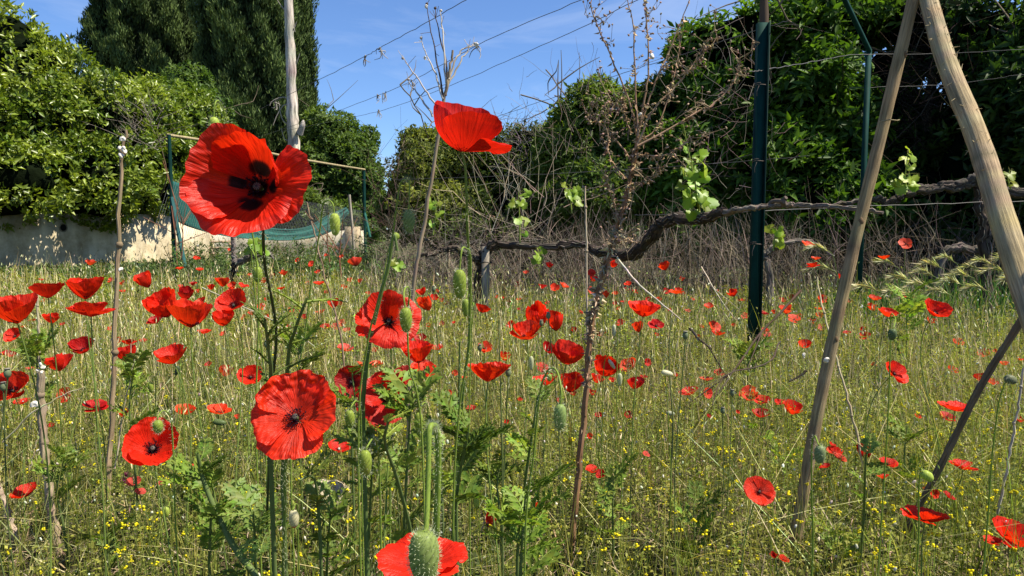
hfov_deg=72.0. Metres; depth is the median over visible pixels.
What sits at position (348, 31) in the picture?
sky
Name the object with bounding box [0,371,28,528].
poppy
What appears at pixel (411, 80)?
trellis wire
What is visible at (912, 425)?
poppy
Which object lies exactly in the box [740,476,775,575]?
poppy
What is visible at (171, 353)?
poppy
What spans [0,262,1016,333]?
tall green grass
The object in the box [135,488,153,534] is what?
poppy
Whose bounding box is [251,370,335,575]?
poppy
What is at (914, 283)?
wild barley
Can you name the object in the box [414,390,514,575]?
leafy plant
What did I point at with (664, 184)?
creeper tree
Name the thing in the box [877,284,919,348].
wild barley
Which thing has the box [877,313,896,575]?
poppy bud
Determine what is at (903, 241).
poppy
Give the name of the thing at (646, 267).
dead weeds
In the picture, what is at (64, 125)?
laurel hedge
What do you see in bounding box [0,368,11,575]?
seed head
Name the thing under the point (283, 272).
poppy
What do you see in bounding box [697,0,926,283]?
hedge tree
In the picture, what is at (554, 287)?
poppy
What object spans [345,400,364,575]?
poppy bud
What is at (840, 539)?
leafy plant
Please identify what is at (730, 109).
dry bramble
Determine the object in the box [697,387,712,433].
poppy
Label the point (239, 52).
cypress tree
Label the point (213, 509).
leafy plant
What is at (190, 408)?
poppy
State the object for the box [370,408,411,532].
leafy plant
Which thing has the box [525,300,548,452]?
poppy
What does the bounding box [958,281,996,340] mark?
wild barley
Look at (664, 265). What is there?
poppy
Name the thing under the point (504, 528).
straw litter
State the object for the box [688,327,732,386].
dry twig
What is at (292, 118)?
wooden pole
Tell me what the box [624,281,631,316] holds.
poppy
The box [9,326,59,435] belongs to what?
leafy plant
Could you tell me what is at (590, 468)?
poppy
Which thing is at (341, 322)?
poppy
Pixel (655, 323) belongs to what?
poppy
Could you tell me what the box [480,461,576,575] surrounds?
leafy plant
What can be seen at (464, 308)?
poppy bud
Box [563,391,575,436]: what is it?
poppy
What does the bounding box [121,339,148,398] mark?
poppy
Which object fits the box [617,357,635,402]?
poppy
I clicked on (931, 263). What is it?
wild barley
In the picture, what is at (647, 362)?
poppy
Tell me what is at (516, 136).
dead creeper
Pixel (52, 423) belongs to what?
poppy
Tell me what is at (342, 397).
leafy plant
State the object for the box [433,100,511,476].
poppy
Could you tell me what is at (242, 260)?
grape vine
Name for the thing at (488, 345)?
poppy
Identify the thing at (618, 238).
dead weed
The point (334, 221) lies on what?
poppy bud
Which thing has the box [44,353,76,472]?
poppy
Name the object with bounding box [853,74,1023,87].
trellis wire
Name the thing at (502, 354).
poppy
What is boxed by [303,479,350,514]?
rock
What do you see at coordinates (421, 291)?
poppy
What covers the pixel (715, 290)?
dry twig
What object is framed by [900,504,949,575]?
poppy
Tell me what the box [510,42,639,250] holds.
dead creeper
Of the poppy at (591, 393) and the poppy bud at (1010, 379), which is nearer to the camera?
the poppy bud at (1010, 379)
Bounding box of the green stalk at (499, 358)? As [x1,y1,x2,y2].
[498,320,503,575]
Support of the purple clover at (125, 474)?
on the ground at (492, 559)
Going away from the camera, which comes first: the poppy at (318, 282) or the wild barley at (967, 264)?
the wild barley at (967, 264)
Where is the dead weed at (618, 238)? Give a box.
[568,0,759,561]
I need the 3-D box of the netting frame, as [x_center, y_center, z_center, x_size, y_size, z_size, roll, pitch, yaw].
[-3.981,-1.403,12.928,0.415,2.133,6.506,1,5,15]
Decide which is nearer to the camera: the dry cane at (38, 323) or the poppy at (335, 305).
the dry cane at (38, 323)
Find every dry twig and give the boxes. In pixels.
[2,387,83,442]
[29,429,39,469]
[114,341,138,468]
[202,287,314,346]
[616,257,680,319]
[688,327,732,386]
[689,290,801,402]
[701,266,735,330]
[705,341,780,404]
[789,370,806,381]
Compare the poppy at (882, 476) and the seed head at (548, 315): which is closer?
the seed head at (548, 315)
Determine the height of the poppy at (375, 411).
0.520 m
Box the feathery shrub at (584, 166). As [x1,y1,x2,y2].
[518,54,690,278]
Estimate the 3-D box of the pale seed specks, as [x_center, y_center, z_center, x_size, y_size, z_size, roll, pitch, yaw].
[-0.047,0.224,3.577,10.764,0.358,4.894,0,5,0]
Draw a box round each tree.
[73,0,199,215]
[182,0,316,228]
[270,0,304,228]
[295,0,321,119]
[298,80,386,246]
[612,0,830,282]
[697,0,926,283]
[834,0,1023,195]
[855,0,1023,283]
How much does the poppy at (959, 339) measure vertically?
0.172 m
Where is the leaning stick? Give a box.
[894,318,1021,549]
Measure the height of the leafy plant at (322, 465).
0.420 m
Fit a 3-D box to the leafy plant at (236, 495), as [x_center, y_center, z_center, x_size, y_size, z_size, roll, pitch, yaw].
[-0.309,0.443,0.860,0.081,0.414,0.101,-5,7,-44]
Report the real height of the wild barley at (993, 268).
0.553 m
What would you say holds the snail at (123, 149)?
attached to the dry cane at (119, 246)
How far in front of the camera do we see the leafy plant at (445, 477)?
1.28 m
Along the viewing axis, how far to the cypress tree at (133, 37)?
22.05 m
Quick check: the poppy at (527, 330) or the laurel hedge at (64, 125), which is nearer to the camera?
the poppy at (527, 330)
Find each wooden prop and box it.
[788,0,918,557]
[919,0,1023,333]
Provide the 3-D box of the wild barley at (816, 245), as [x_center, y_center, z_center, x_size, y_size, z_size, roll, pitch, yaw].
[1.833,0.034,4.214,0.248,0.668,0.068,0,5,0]
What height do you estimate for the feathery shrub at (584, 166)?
3.189 m
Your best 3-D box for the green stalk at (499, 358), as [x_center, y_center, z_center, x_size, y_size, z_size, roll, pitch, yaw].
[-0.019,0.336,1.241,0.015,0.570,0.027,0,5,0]
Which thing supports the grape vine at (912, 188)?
on the ground at (492, 559)
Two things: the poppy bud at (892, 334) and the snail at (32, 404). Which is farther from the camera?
the snail at (32, 404)
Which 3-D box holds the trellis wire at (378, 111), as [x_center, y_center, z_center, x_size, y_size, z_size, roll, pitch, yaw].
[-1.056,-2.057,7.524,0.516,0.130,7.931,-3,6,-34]
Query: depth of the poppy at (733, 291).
3.58 m
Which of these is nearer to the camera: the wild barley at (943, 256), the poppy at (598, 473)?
the poppy at (598, 473)
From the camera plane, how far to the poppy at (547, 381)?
1.82 m
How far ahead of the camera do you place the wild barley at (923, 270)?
3.81 m
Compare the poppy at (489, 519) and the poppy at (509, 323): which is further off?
the poppy at (509, 323)
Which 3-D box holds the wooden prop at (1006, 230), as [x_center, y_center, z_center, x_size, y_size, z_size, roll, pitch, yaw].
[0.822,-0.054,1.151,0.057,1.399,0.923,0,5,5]
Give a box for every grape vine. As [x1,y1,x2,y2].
[228,237,274,281]
[390,107,883,317]
[763,222,834,316]
[831,146,1023,319]
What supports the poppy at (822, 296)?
on the ground at (492, 559)
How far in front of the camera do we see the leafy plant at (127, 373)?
1.52 m
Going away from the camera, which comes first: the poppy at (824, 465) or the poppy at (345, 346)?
the poppy at (824, 465)
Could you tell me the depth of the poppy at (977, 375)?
2.66 m
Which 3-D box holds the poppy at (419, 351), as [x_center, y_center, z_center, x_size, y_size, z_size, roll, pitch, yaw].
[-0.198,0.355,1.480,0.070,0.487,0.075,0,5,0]
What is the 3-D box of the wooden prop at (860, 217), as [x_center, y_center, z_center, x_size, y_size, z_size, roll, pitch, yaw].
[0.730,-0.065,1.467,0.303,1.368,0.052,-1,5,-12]
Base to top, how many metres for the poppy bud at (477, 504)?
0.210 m
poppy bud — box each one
[148,376,162,557]
[150,410,179,575]
[163,501,172,549]
[174,363,189,525]
[207,99,261,575]
[210,418,225,572]
[250,249,271,575]
[267,288,276,530]
[288,503,299,575]
[290,197,341,575]
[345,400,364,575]
[356,433,382,575]
[357,177,416,575]
[365,232,399,425]
[389,465,389,518]
[396,285,424,523]
[405,419,444,575]
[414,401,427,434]
[451,243,471,575]
[461,292,472,575]
[474,493,480,569]
[522,366,568,575]
[529,351,535,563]
[529,372,554,575]
[600,356,614,518]
[612,319,617,524]
[617,368,623,572]
[654,411,674,508]
[661,366,672,556]
[810,434,825,575]
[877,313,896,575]
[915,467,933,575]
[982,373,1016,575]
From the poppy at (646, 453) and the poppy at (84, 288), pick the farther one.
the poppy at (646, 453)
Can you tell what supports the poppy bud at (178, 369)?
on the ground at (492, 559)
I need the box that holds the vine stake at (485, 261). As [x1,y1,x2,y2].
[479,246,491,321]
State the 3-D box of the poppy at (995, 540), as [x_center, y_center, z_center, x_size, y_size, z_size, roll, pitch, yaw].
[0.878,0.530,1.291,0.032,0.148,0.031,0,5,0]
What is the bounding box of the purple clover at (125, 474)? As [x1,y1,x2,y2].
[118,471,133,490]
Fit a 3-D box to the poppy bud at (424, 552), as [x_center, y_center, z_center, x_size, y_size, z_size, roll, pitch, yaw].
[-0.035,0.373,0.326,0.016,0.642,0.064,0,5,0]
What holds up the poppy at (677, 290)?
on the ground at (492, 559)
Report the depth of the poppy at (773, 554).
1.19 m
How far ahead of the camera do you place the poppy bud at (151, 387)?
1.39 m
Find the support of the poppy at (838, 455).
on the ground at (492, 559)
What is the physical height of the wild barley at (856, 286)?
0.495 m
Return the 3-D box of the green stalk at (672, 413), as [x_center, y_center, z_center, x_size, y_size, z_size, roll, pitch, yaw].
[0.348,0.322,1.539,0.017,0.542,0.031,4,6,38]
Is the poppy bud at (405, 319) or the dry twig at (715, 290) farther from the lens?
the dry twig at (715, 290)
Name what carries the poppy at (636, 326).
on the ground at (492, 559)
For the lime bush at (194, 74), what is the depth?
16.28 m
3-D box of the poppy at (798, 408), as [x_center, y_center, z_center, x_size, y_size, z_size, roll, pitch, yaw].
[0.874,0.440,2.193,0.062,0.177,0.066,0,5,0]
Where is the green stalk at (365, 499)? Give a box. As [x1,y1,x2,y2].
[360,232,397,575]
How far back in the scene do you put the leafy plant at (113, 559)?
1.35 m
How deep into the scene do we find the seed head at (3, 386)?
1.14 m
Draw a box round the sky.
[0,0,1022,229]
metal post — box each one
[747,0,770,360]
[842,0,871,304]
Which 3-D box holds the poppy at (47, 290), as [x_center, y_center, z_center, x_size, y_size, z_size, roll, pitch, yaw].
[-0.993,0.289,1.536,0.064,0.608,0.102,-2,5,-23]
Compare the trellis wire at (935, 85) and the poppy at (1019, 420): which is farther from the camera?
the trellis wire at (935, 85)
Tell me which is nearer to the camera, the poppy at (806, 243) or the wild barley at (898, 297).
the wild barley at (898, 297)
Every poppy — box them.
[0,292,51,575]
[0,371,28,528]
[3,327,23,418]
[7,350,16,370]
[9,482,36,546]
[13,398,28,427]
[28,282,64,518]
[42,312,59,378]
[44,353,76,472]
[47,422,54,455]
[56,387,69,417]
[66,276,106,525]
[66,301,115,575]
[67,336,93,480]
[82,399,108,464]
[85,259,96,356]
[117,344,141,467]
[117,408,128,427]
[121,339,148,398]
[121,476,140,537]
[122,417,178,575]
[133,270,159,413]
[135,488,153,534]
[142,287,180,527]
[146,315,176,383]
[153,344,192,573]
[166,298,227,573]
[175,403,195,435]
[177,286,193,387]
[179,123,311,528]
[193,256,199,284]
[194,296,204,353]
[195,268,203,299]
[197,329,211,353]
[204,361,214,382]
[207,284,214,317]
[207,403,231,460]
[211,310,243,417]
[214,288,245,538]
[215,277,230,360]
[219,365,240,399]
[227,281,235,323]
[234,414,238,451]
[236,365,261,484]
[238,282,248,330]
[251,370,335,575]
[279,270,293,316]
[308,260,315,295]
[313,281,323,322]
[320,323,329,344]
[327,298,337,346]
[328,439,350,478]
[334,365,361,534]
[337,343,353,364]
[338,319,345,334]
[345,257,361,360]
[355,307,396,482]
[355,371,404,543]
[362,289,421,575]
[370,360,382,369]
[376,533,467,575]
[394,365,411,434]
[401,340,432,530]
[410,359,436,521]
[414,333,426,340]
[416,287,426,339]
[417,296,436,400]
[428,294,438,322]
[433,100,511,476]
[452,370,457,388]
[466,405,475,422]
[468,361,510,575]
[472,303,490,395]
[478,341,491,383]
[485,512,509,575]
[500,351,510,381]
[506,320,514,346]
[510,319,539,491]
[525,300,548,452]
[532,373,556,503]
[537,364,548,372]
[543,341,553,362]
[546,262,552,307]
[547,310,568,442]
[550,283,559,334]
[552,339,583,528]
[557,282,568,331]
[561,371,583,439]
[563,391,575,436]
[582,432,592,457]
[582,464,598,530]
[587,373,604,414]
[588,269,595,295]
[590,389,595,422]
[593,354,619,500]
[595,412,604,454]
[595,469,608,522]
[603,290,610,334]
[608,262,617,314]
[609,259,614,316]
[609,377,621,412]
[616,376,644,464]
[617,319,624,345]
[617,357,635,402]
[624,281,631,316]
[624,411,643,457]
[628,300,660,539]
[632,321,642,375]
[634,451,649,504]
[644,358,651,393]
[648,319,663,434]
[658,261,671,316]
[666,287,683,367]
[681,386,697,429]
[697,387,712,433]
[699,376,712,406]
[704,302,713,341]
[709,320,720,353]
[712,330,724,360]
[714,368,726,395]
[726,288,737,355]
[739,385,758,422]
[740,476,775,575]
[752,408,769,460]
[754,395,770,432]
[771,551,778,575]
[776,398,789,442]
[776,554,789,574]
[779,305,791,363]
[783,399,802,456]
[787,314,800,367]
[796,241,814,325]
[798,339,811,384]
[806,262,819,349]
[814,294,826,316]
[819,442,835,489]
[819,463,835,526]
[821,446,842,498]
[833,452,846,502]
[856,443,870,498]
[859,331,870,358]
[866,360,908,500]
[867,303,874,323]
[869,294,881,358]
[874,457,898,502]
[875,307,898,416]
[877,474,897,532]
[878,255,889,336]
[898,238,911,274]
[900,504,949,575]
[907,413,921,455]
[917,489,939,539]
[920,298,952,483]
[931,411,955,446]
[935,401,965,549]
[936,365,957,390]
[944,491,961,542]
[945,459,978,528]
[952,338,963,351]
[973,373,982,409]
[977,348,989,364]
[983,535,1002,574]
[986,378,998,414]
[992,516,1023,574]
[1001,541,1016,575]
[1007,415,1023,452]
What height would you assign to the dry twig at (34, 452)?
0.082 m
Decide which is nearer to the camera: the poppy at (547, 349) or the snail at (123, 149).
the snail at (123, 149)
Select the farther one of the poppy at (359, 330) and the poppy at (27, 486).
the poppy at (359, 330)
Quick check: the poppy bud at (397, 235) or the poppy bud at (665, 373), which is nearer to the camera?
the poppy bud at (397, 235)
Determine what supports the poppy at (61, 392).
on the ground at (492, 559)
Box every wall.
[0,212,213,268]
[213,227,363,259]
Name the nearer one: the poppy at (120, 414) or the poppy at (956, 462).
the poppy at (956, 462)
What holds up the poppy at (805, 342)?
on the ground at (492, 559)
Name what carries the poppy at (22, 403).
on the ground at (492, 559)
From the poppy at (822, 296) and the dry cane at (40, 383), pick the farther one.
the poppy at (822, 296)
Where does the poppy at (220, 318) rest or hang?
on the ground at (492, 559)
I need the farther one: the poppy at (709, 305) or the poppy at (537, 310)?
the poppy at (709, 305)
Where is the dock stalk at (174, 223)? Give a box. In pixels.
[144,181,207,264]
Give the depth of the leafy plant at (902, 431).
1.74 m
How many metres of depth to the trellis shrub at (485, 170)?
9.58 m
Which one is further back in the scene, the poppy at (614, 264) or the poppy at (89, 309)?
the poppy at (614, 264)
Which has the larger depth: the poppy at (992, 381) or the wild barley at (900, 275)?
the wild barley at (900, 275)
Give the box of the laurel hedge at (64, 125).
[0,0,229,234]
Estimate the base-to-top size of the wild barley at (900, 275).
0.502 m
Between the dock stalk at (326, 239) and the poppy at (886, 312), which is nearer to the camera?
the poppy at (886, 312)
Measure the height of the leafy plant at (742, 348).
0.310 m
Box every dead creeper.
[474,72,562,189]
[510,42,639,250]
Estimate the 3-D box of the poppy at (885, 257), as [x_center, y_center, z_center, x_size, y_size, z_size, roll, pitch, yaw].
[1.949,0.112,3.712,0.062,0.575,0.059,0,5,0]
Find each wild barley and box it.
[801,241,837,288]
[801,260,842,344]
[850,275,887,360]
[873,257,904,345]
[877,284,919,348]
[883,270,921,337]
[891,291,930,363]
[900,276,938,356]
[908,264,942,358]
[913,258,949,350]
[920,286,959,336]
[932,251,962,335]
[934,274,970,349]
[944,266,980,339]
[953,262,988,339]
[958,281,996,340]
[965,254,1001,332]
[975,262,1015,350]
[987,253,1020,350]
[993,272,1005,285]
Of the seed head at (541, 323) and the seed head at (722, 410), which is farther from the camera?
the seed head at (541, 323)
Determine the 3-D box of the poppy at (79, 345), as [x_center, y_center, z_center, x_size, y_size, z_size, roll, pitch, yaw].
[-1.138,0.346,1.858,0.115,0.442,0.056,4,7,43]
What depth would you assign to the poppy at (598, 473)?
1.61 m
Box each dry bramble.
[337,106,455,240]
[391,132,623,268]
[623,2,828,248]
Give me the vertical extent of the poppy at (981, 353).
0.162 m
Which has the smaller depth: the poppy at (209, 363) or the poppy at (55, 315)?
the poppy at (209, 363)
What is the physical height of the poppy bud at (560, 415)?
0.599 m
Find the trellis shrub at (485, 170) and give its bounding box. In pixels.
[410,93,601,277]
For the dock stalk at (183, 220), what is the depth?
9.76 m
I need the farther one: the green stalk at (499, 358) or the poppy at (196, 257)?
the poppy at (196, 257)
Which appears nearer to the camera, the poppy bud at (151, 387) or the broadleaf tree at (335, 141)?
the poppy bud at (151, 387)
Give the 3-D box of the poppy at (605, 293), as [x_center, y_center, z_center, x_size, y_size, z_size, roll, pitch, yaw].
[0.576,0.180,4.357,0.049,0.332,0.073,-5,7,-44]
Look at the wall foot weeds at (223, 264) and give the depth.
9.35 m
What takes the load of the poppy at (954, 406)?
on the ground at (492, 559)
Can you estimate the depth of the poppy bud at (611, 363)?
1.56 m
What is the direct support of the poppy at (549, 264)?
on the ground at (492, 559)
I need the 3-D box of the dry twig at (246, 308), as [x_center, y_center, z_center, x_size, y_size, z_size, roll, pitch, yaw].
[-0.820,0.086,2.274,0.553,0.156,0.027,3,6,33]
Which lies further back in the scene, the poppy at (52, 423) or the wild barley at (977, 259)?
the wild barley at (977, 259)
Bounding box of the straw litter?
[0,290,1023,575]
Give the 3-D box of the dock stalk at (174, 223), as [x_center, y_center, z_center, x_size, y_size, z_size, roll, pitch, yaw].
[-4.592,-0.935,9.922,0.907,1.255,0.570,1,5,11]
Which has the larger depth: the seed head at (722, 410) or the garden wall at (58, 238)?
the garden wall at (58, 238)
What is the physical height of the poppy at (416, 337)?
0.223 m
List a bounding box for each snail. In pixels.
[30,401,37,406]
[121,146,126,152]
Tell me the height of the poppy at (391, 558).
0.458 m
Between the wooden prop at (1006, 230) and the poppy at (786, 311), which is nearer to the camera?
the wooden prop at (1006, 230)
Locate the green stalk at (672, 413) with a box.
[668,315,673,540]
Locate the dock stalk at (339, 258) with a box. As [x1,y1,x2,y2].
[314,212,356,276]
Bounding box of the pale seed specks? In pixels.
[0,273,1021,575]
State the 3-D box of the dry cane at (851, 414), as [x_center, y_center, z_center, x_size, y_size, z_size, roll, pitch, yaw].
[0.841,0.273,1.823,0.040,0.592,0.212,-2,5,-19]
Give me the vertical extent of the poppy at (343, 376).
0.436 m
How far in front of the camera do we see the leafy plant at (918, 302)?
3.01 m
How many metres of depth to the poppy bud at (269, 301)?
1.56 m
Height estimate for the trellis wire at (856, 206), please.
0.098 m
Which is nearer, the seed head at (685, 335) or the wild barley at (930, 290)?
the seed head at (685, 335)
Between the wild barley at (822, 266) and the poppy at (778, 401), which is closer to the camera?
the poppy at (778, 401)
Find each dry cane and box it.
[0,484,25,558]
[35,294,41,474]
[35,371,62,557]
[104,130,127,499]
[306,202,347,437]
[584,186,587,337]
[817,277,869,511]
[991,368,1023,545]
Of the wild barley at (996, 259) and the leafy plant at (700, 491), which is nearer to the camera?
the leafy plant at (700, 491)
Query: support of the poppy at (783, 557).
on the ground at (492, 559)
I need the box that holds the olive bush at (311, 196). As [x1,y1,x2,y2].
[263,183,341,230]
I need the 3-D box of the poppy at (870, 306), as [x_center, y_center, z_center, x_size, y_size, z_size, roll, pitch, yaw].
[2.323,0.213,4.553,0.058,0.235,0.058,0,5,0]
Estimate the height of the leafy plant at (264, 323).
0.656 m
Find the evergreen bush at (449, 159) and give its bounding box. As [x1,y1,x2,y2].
[373,64,496,271]
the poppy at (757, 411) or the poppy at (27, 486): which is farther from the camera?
the poppy at (757, 411)
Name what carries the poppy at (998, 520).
on the ground at (492, 559)
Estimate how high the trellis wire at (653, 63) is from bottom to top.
0.061 m
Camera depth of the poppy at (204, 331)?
3.40 m
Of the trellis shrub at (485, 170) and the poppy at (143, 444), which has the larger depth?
the trellis shrub at (485, 170)
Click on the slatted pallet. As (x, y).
(223, 247)
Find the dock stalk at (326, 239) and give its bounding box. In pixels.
[305,211,345,264]
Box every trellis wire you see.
[257,0,465,110]
[262,0,580,135]
[285,0,636,130]
[395,156,802,179]
[497,18,794,116]
[636,201,1023,215]
[749,49,1023,71]
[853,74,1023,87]
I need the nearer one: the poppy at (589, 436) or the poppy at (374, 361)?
the poppy at (589, 436)
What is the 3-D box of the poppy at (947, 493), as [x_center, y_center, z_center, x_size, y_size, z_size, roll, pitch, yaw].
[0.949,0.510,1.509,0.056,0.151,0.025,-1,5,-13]
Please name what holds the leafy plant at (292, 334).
on the ground at (492, 559)
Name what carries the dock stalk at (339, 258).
on the ground at (492, 559)
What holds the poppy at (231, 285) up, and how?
on the ground at (492, 559)
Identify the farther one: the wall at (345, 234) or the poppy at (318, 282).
the wall at (345, 234)
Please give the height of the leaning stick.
0.917 m
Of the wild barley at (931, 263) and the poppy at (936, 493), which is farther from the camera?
the wild barley at (931, 263)
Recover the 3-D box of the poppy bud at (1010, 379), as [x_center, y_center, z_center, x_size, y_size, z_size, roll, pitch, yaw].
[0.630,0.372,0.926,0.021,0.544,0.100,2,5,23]
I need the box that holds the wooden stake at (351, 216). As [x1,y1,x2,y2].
[348,195,355,254]
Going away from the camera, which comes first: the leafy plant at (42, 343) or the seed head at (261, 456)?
the seed head at (261, 456)
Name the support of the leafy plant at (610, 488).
on the ground at (492, 559)
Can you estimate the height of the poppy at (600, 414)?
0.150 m
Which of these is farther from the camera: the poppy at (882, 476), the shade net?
the shade net
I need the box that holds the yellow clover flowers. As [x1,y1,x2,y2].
[0,299,1023,575]
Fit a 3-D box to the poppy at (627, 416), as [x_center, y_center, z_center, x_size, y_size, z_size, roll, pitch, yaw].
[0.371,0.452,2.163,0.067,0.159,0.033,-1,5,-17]
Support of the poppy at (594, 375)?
on the ground at (492, 559)
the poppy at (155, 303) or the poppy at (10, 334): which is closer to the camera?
the poppy at (155, 303)
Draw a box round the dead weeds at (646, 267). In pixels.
[325,151,1023,309]
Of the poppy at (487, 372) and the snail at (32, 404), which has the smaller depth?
the poppy at (487, 372)
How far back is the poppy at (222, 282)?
3.25 m
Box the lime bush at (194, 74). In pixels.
[158,59,258,126]
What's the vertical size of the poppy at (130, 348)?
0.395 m
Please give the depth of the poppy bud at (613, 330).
1.58 m
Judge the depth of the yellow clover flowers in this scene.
1.50 m
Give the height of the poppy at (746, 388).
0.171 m
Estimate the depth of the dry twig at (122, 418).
1.53 m
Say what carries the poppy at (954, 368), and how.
on the ground at (492, 559)
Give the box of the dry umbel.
[398,1,475,499]
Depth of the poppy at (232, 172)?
0.49 m
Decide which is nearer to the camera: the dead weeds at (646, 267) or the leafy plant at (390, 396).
the leafy plant at (390, 396)
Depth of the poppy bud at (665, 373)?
1.40 m
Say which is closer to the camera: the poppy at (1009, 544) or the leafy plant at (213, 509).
the leafy plant at (213, 509)
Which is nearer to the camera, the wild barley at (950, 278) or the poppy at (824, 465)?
the poppy at (824, 465)
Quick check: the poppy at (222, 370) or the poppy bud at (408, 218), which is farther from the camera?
the poppy at (222, 370)
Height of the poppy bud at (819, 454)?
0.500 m
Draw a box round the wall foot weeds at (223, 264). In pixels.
[0,234,411,283]
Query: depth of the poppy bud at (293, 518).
0.79 m
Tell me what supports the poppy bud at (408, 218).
on the ground at (492, 559)
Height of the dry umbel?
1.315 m
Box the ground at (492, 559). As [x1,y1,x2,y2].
[0,231,1023,575]
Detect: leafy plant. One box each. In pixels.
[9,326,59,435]
[28,443,97,565]
[73,515,136,575]
[109,349,159,533]
[157,453,265,575]
[166,438,259,575]
[218,477,302,571]
[240,301,297,575]
[261,286,346,575]
[268,320,327,524]
[278,450,334,575]
[301,479,362,575]
[329,362,380,575]
[331,424,414,572]
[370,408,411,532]
[372,365,451,540]
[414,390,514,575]
[425,431,461,534]
[470,449,538,575]
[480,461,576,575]
[505,376,558,575]
[586,450,638,569]
[660,480,726,575]
[724,335,773,408]
[747,423,803,483]
[799,515,868,575]
[848,432,890,575]
[884,414,933,500]
[885,276,941,373]
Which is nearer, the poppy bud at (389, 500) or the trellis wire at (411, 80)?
the poppy bud at (389, 500)
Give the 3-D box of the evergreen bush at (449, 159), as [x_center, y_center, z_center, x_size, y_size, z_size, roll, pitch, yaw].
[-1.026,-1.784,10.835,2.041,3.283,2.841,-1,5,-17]
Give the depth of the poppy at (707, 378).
2.65 m
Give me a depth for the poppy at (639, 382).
2.09 m
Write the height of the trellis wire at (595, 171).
0.057 m
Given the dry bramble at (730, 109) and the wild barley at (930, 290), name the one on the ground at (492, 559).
the wild barley at (930, 290)
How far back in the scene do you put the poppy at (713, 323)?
3.57 m
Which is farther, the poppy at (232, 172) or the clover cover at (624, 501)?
the clover cover at (624, 501)
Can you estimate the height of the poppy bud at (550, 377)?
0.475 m
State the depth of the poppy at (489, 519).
1.38 m
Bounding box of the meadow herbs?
[0,265,1023,575]
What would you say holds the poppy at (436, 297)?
on the ground at (492, 559)
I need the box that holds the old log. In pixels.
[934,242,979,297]
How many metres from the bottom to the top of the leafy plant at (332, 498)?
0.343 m
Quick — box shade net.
[169,181,348,240]
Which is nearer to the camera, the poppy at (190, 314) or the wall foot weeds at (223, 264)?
the poppy at (190, 314)
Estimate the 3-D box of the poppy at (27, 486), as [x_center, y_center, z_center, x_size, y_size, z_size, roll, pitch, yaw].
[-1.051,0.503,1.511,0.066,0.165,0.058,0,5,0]
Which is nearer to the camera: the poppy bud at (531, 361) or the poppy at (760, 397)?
the poppy bud at (531, 361)
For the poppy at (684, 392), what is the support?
on the ground at (492, 559)
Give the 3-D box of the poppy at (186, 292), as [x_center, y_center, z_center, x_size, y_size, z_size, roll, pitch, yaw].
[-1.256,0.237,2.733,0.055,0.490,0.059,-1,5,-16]
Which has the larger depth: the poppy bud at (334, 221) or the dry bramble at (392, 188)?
the dry bramble at (392, 188)
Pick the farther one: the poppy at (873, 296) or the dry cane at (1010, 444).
the poppy at (873, 296)
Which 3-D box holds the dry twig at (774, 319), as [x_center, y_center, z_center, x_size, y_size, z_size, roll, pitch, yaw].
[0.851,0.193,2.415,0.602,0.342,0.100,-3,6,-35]
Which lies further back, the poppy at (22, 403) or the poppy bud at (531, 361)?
the poppy at (22, 403)
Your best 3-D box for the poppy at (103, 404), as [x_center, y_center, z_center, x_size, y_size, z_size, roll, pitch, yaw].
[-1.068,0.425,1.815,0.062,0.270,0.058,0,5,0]
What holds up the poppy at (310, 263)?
on the ground at (492, 559)
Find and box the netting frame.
[153,133,370,270]
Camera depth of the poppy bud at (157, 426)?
0.87 m
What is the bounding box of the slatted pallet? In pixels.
[209,240,230,256]
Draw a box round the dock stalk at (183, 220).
[163,159,190,260]
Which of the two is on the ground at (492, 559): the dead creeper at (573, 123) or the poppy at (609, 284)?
the poppy at (609, 284)
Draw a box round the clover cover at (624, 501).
[0,259,1023,575]
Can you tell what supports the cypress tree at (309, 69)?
on the ground at (492, 559)
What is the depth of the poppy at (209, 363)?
2.89 m
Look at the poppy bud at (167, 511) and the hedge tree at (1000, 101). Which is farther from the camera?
the hedge tree at (1000, 101)
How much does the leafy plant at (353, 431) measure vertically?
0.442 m
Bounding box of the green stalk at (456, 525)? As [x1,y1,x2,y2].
[455,341,461,575]
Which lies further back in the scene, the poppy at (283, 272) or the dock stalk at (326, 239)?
the dock stalk at (326, 239)
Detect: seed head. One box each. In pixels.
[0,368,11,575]
[0,381,15,575]
[260,340,266,574]
[391,428,400,538]
[431,286,439,516]
[478,344,490,551]
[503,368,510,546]
[536,320,546,516]
[546,312,559,545]
[674,331,687,575]
[720,407,724,545]
[724,389,734,542]

